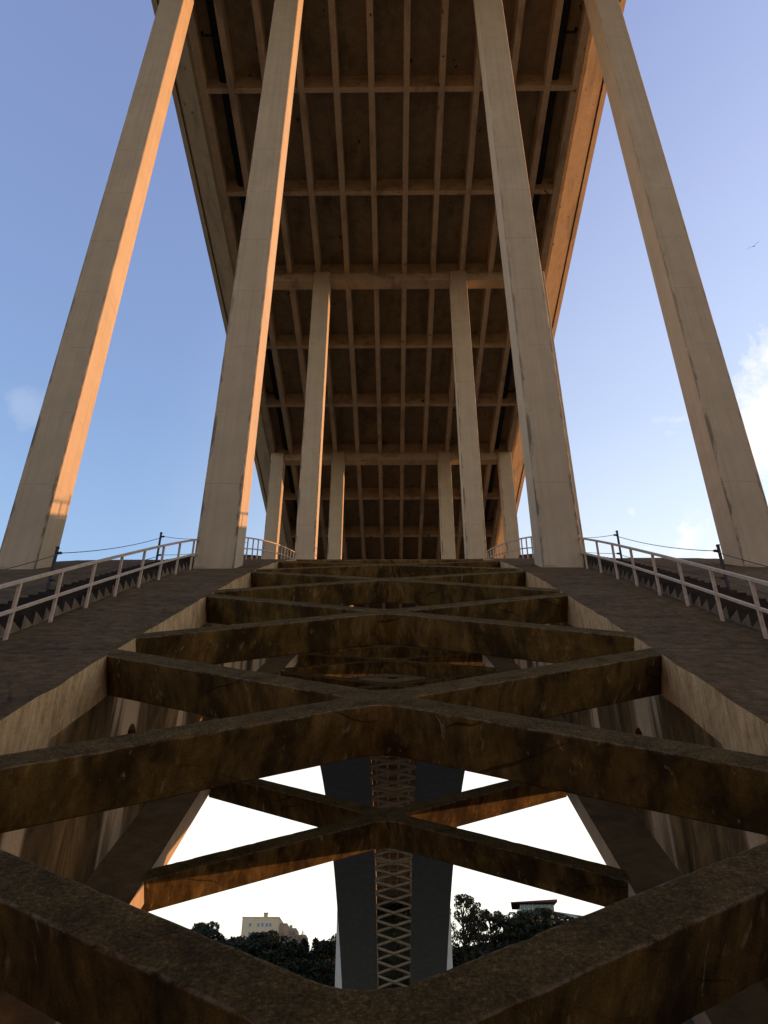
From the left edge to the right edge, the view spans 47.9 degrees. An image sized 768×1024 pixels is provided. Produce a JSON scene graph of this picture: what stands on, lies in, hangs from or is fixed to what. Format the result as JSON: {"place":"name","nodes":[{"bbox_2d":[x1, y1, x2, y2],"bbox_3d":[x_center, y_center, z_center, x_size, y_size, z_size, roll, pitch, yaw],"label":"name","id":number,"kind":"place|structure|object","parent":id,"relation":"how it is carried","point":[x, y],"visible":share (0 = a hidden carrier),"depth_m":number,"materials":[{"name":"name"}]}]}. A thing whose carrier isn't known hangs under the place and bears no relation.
{"place":"outdoors","nodes":[
{"label":"outdoors","id":0,"kind":"place"},
{"bbox_2d":[0,0,767,949],"label":"sky","id":1,"kind":"structure","parent":0,"point":[69,69],"materials":[{"name":"blue"}]},
{"bbox_2d":[308,906,694,1023],"bbox_3d":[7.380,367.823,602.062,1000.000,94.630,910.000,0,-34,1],"label":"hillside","id":2,"kind":"structure","parent":0,"point":[395,960],"depth_m":273.19,"materials":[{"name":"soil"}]},
{"bbox_2d":[191,928,210,935],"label":"pine tree","id":3,"kind":"object","parent":2,"relation":"on","point":[199,930],"visible":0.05,"depth_m":268.22,"materials":[{"name":"green plant"}]},
{"bbox_2d":[192,920,225,942],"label":"pine tree","id":4,"kind":"object","parent":2,"relation":"on","point":[202,925],"visible":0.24,"depth_m":271.18,"materials":[{"name":"green plant"}]},
{"bbox_2d":[203,927,238,948],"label":"evergreen tree","id":5,"kind":"object","parent":2,"relation":"on","point":[212,931],"visible":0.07,"depth_m":266.57,"materials":[{"name":"green plant"}]},
{"bbox_2d":[229,935,273,954],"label":"evergreen tree","id":6,"kind":"object","parent":2,"relation":"on","point":[241,942],"visible":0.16,"depth_m":260.63,"materials":[{"name":"green plant"}]},
{"bbox_2d":[242,929,282,953],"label":"pine tree","id":7,"kind":"object","parent":2,"relation":"on","point":[274,937],"visible":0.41,"depth_m":262.39,"materials":[{"name":"green plant"}]},
{"bbox_2d":[241,913,289,942],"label":"apartment building","id":8,"kind":"structure","parent":2,"relation":"on","point":[265,923],"depth_m":342.79,"materials":[{"name":"beige concrete"}]},
{"bbox_2d":[249,933,305,963],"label":"evergreen tree","id":9,"kind":"object","parent":2,"relation":"on","point":[267,950],"visible":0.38,"depth_m":257.95,"materials":[{"name":"green plant"}]},
{"bbox_2d":[270,949,314,974],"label":"evergreen tree","id":10,"kind":"object","parent":2,"relation":"on","point":[300,960],"visible":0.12,"depth_m":252.12,"materials":[{"name":"green plant"}]},
{"bbox_2d":[279,929,305,945],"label":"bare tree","id":11,"kind":"object","parent":2,"relation":"on","point":[302,934],"visible":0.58,"depth_m":291.72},
{"bbox_2d":[289,925,307,942],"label":"apartment building","id":12,"kind":"structure","parent":2,"relation":"on","point":[294,931],"depth_m":356.58,"materials":[{"name":"beige concrete"}]},
{"bbox_2d":[275,956,330,981],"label":"evergreen tree","id":13,"kind":"object","parent":2,"relation":"on","point":[289,966],"visible":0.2,"depth_m":248.08,"materials":[{"name":"green plant"}]},
{"bbox_2d":[295,938,310,966],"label":"cypress tree","id":14,"kind":"object","parent":2,"relation":"on","point":[305,944],"visible":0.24,"depth_m":260.66,"materials":[{"name":"green plant"}]},
{"bbox_2d":[311,937,322,965],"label":"cypress tree","id":15,"kind":"object","parent":2,"relation":"on","point":[315,941],"visible":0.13,"depth_m":261.77,"materials":[{"name":"green plant"}]},
{"bbox_2d":[307,933,335,974],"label":"evergreen tree","id":16,"kind":"object","parent":2,"relation":"on","point":[328,948],"visible":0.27,"depth_m":257.82,"materials":[{"name":"green plant"}]},
{"bbox_2d":[310,959,334,986],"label":"evergreen tree","id":17,"kind":"object","parent":2,"relation":"on","point":[325,980],"visible":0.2,"depth_m":245.60,"materials":[{"name":"green plant"}]},
{"bbox_2d":[335,912,341,988],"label":"bridge pylon","id":18,"kind":"object","parent":2,"relation":"on","point":[338,981],"depth_m":241.59,"materials":[{"name":"concrete"}]},
{"bbox_2d":[0,0,767,1023],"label":"arch bridge","id":19,"kind":"structure","parent":2,"relation":"on","point":[390,194],"depth_m":25.91,"materials":[{"name":"concrete"}]},
{"bbox_2d":[45,546,62,591],"bbox_3d":[-6.921,1.302,18.096,0.165,1.325,0.068,0,-34,1],"label":"cable post","id":20,"kind":"object","parent":19,"relation":"attached to","point":[50,579],"visible":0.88,"depth_m":18.18,"materials":[{"name":"metal"}]},
{"bbox_2d":[0,554,185,598],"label":"cable","id":21,"kind":"object","parent":20,"relation":"attached to","point":[81,575],"visible":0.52,"depth_m":19.32,"materials":[{"name":"metal"}]},
{"bbox_2d":[0,536,246,570],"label":"cable","id":22,"kind":"object","parent":20,"relation":"attached to","point":[85,551],"visible":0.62,"depth_m":19.25,"materials":[{"name":"metal"}]},
{"bbox_2d":[0,538,198,639],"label":"handrail","id":23,"kind":"object","parent":19,"relation":"attached to","point":[14,608],"visible":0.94,"depth_m":16.33,"materials":[{"name":"metal"}]},
{"bbox_2d":[0,555,262,637],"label":"staircase","id":24,"kind":"structure","parent":19,"relation":"attached to","point":[27,617],"depth_m":17.02,"materials":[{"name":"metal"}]},
{"bbox_2d":[155,532,163,560],"bbox_3d":[-6.838,1.188,26.347,0.165,1.325,0.068,0,-34,1],"label":"cable post","id":25,"kind":"object","parent":19,"relation":"attached to","point":[159,543],"visible":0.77,"depth_m":26.45,"materials":[{"name":"metal"}]},
{"bbox_2d":[244,537,295,558],"bbox_3d":[-5.287,3.445,48.880,0.060,21.057,38.980,0,-34,1],"label":"handrail","id":26,"kind":"object","parent":19,"relation":"attached to","point":[266,550],"visible":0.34,"depth_m":39.74,"materials":[{"name":"metal"}]},
{"bbox_2d":[486,536,533,557],"bbox_3d":[6.032,3.402,48.765,0.060,21.057,38.980,0,-34,1],"label":"handrail","id":27,"kind":"object","parent":19,"relation":"attached to","point":[517,549],"visible":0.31,"depth_m":39.62,"materials":[{"name":"metal"}]},
{"bbox_2d":[613,530,622,559],"bbox_3d":[7.106,1.135,26.205,0.165,1.325,0.068,0,-34,1],"label":"cable post","id":28,"kind":"object","parent":19,"relation":"attached to","point":[618,541],"visible":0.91,"depth_m":26.29,"materials":[{"name":"metal"}]},
{"bbox_2d":[519,554,767,632],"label":"staircase","id":29,"kind":"structure","parent":19,"relation":"attached to","point":[739,613],"depth_m":17.30,"materials":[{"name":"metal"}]},
{"bbox_2d":[578,537,767,638],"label":"handrail","id":30,"kind":"object","parent":19,"relation":"attached to","point":[756,606],"visible":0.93,"depth_m":16.23,"materials":[{"name":"metal"}]},
{"bbox_2d":[713,544,730,589],"bbox_3d":[7.023,1.250,17.954,0.165,1.325,0.068,0,-34,1],"label":"cable post","id":31,"kind":"object","parent":19,"relation":"attached to","point":[725,577],"visible":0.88,"depth_m":18.04,"materials":[{"name":"metal"}]},
{"bbox_2d":[447,908,452,969],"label":"bridge pylon","id":32,"kind":"object","parent":2,"relation":"on","point":[449,962],"depth_m":243.38,"materials":[{"name":"concrete"}]},
{"bbox_2d":[451,893,487,966],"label":"eucalyptus tree","id":33,"kind":"object","parent":2,"relation":"on","point":[468,900],"visible":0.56,"depth_m":265.84,"materials":[{"name":"green plant"}]},
{"bbox_2d":[452,942,499,967],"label":"evergreen tree","id":34,"kind":"object","parent":2,"relation":"on","point":[458,955],"visible":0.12,"depth_m":251.30,"materials":[{"name":"green plant"}]},
{"bbox_2d":[461,905,497,951],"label":"eucalyptus tree","id":35,"kind":"object","parent":2,"relation":"on","point":[480,937],"visible":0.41,"depth_m":261.39,"materials":[{"name":"green plant"}]},
{"bbox_2d":[458,940,515,961],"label":"evergreen tree","id":36,"kind":"object","parent":2,"relation":"on","point":[506,942],"visible":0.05,"depth_m":250.60,"materials":[{"name":"green plant"}]},
{"bbox_2d":[469,909,510,952],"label":"eucalyptus tree","id":37,"kind":"object","parent":2,"relation":"on","point":[504,920],"visible":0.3,"depth_m":265.68,"materials":[{"name":"green plant"}]},
{"bbox_2d":[484,946,500,953],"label":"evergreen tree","id":38,"kind":"object","parent":2,"relation":"on","point":[495,948],"visible":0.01,"depth_m":250.55,"materials":[{"name":"green plant"}]},
{"bbox_2d":[490,911,517,945],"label":"eucalyptus tree","id":39,"kind":"object","parent":2,"relation":"on","point":[496,918],"visible":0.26,"depth_m":258.64,"materials":[{"name":"green plant"}]},
{"bbox_2d":[333,904,692,1023],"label":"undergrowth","id":40,"kind":"object","parent":2,"relation":"on","point":[399,944],"visible":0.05,"depth_m":274.38,"materials":[{"name":"green plant"}]},
{"bbox_2d":[496,909,536,946],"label":"eucalyptus tree","id":41,"kind":"object","parent":2,"relation":"on","point":[514,917],"visible":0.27,"depth_m":258.54,"materials":[{"name":"green plant"}]},
{"bbox_2d":[513,933,531,942],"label":"evergreen tree","id":42,"kind":"object","parent":2,"relation":"on","point":[518,939],"visible":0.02,"depth_m":253.07,"materials":[{"name":"green plant"}]},
{"bbox_2d":[507,907,556,940],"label":"pine tree","id":43,"kind":"object","parent":2,"relation":"on","point":[523,920],"visible":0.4,"depth_m":258.29,"materials":[{"name":"green plant"}]},
{"bbox_2d":[519,911,568,937],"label":"evergreen tree","id":44,"kind":"object","parent":2,"relation":"on","point":[557,920],"visible":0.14,"depth_m":253.99,"materials":[{"name":"green plant"}]},
{"bbox_2d":[511,899,580,919],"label":"glass building","id":45,"kind":"structure","parent":2,"relation":"on","point":[525,905],"depth_m":319.04,"materials":[{"name":"grey glass"}]},
{"bbox_3d":[7.188,1.348,34.118,0.165,1.325,0.068,0,-34,1],"label":"cable post","id":46,"kind":"object","parent":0,"visible":0},
{"bbox_2d":[583,535,767,566],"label":"cable","id":47,"kind":"object","parent":46,"relation":"attached to","point":[682,548],"visible":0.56,"depth_m":19.72,"materials":[{"name":"metal"}]},
{"bbox_2d":[586,552,767,593],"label":"cable","id":48,"kind":"object","parent":46,"relation":"attached to","point":[685,571],"visible":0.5,"depth_m":19.42,"materials":[{"name":"metal"}]}
]}

